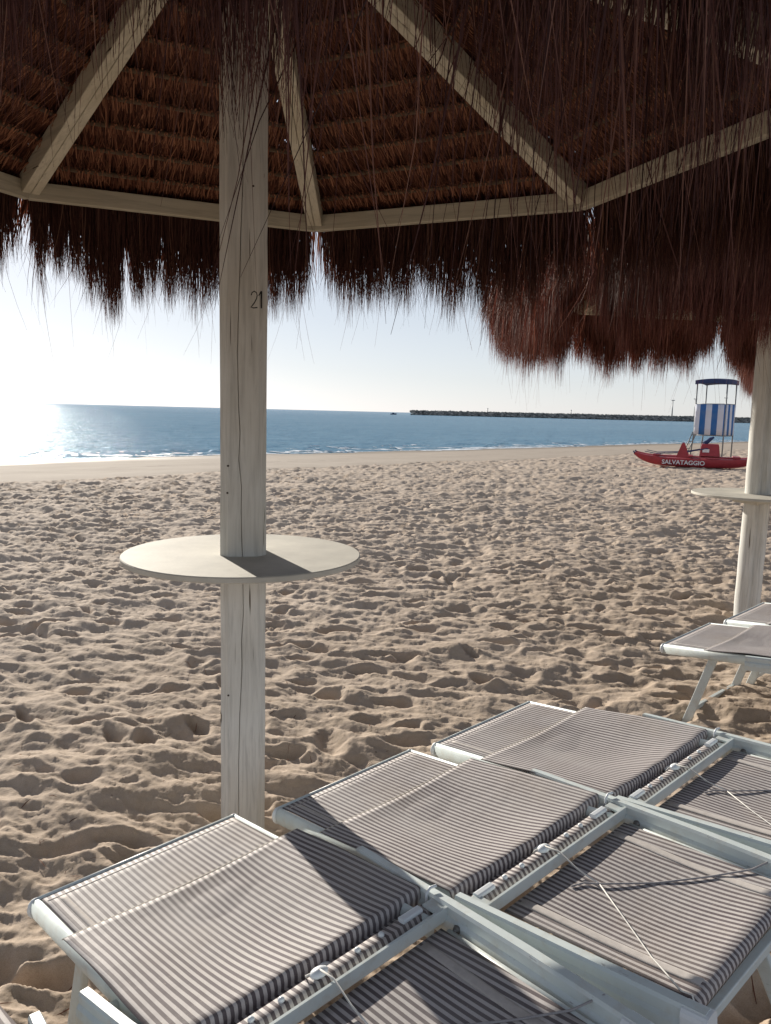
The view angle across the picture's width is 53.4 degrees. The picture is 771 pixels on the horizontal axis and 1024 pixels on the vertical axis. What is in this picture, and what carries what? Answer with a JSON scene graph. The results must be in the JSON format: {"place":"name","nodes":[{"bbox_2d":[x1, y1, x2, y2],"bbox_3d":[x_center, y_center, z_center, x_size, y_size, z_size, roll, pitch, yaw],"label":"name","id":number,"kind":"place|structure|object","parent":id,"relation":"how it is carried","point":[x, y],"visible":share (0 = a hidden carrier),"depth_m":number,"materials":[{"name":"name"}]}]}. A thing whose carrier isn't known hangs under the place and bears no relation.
{"place":"outdoors","nodes":[
{"label":"outdoors","id":0,"kind":"place"},
{"bbox_2d":[0,402,749,461],"bbox_3d":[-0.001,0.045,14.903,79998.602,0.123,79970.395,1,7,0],"label":"sea","id":1,"kind":"structure","parent":0,"point":[30,431],"depth_m":76.98,"materials":[{"name":"blue liquid"}]},
{"bbox_2d":[0,439,747,461],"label":"foam","id":2,"kind":"object","parent":1,"relation":"on","point":[541,445],"visible":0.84,"depth_m":40.51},
{"bbox_2d":[409,410,750,422],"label":"breakwater","id":3,"kind":"object","parent":1,"relation":"in","point":[580,416],"visible":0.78,"depth_m":729.14,"materials":[{"name":"grey stone"}]},
{"bbox_2d":[0,100,751,417],"label":"sky","id":4,"kind":"structure","parent":0,"point":[415,366],"materials":[{"name":"white"}]},
{"bbox_2d":[0,442,770,1023],"bbox_3d":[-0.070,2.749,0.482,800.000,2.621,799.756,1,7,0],"label":"sand","id":5,"kind":"structure","parent":0,"point":[120,774],"depth_m":5.62,"materials":[{"name":"beige sand"}]},
{"bbox_2d":[0,1006,46,1023],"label":"sun lounger","id":6,"kind":"object","parent":5,"relation":"on","point":[37,1017],"visible":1,"depth_m":1.48,"materials":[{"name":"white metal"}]},
{"bbox_2d":[27,814,653,1023],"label":"sun lounger","id":7,"kind":"object","parent":5,"relation":"on","point":[233,919],"visible":1,"depth_m":1.69,"materials":[{"name":"grey fabric"}]},
{"bbox_2d":[0,0,770,828],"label":"thatched umbrella","id":8,"kind":"object","parent":5,"relation":"on","point":[480,144],"visible":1,"depth_m":3.07,"materials":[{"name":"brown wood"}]},
{"bbox_2d":[272,749,770,1023],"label":"sun lounger","id":9,"kind":"object","parent":5,"relation":"on","point":[677,912],"visible":0.98,"depth_m":1.93,"materials":[{"name":"grey fabric"}]},
{"bbox_2d":[430,701,770,854],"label":"sun lounger","id":10,"kind":"object","parent":5,"relation":"on","point":[648,761],"visible":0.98,"depth_m":2.59,"materials":[{"name":"grey fabric"}]},
{"bbox_2d":[473,196,770,615],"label":"thatched umbrella","id":11,"kind":"object","parent":5,"relation":"on","point":[745,335],"visible":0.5,"depth_m":5.72,"materials":[{"name":"brown plant"}]},
{"bbox_2d":[633,443,746,468],"bbox_3d":[10.502,-1.924,25.934,4.039,0.780,1.288,4,8,22],"label":"rescue boat","id":12,"kind":"object","parent":5,"relation":"on","point":[709,456],"visible":0.97,"depth_m":25.54,"materials":[{"name":"red paint"}]},
{"bbox_2d":[702,437,713,443],"bbox_3d":[10.824,-2.374,25.724,0.377,0.325,0.165,0,8,-10],"label":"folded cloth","id":13,"kind":"object","parent":12,"relation":"on","point":[708,440],"visible":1,"depth_m":25.65,"materials":[{"name":"blue fabric"}]},
{"bbox_2d":[686,378,738,456],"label":"lifeguard tower","id":14,"kind":"structure","parent":5,"relation":"on","point":[710,419],"depth_m":30.15,"materials":[{"name":"blue fabric"}]},
{"bbox_2d":[660,623,770,722],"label":"sun lounger","id":15,"kind":"object","parent":5,"relation":"on","point":[745,648],"visible":0.98,"depth_m":4.06,"materials":[{"name":"grey fabric"}]},
{"bbox_2d":[732,360,753,404],"bbox_3d":[7.786,-1.324,11.802,4.377,3.663,4.377,3,8,11],"label":"thatched umbrella","id":16,"kind":"object","parent":5,"relation":"on","point":[748,387],"visible":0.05,"depth_m":12.46,"materials":[{"name":"brown plant"}]},
{"bbox_2d":[723,602,770,683],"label":"sun lounger","id":17,"kind":"object","parent":5,"relation":"on","point":[759,614],"visible":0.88,"depth_m":4.60,"materials":[{"name":"white metal"}]}
]}

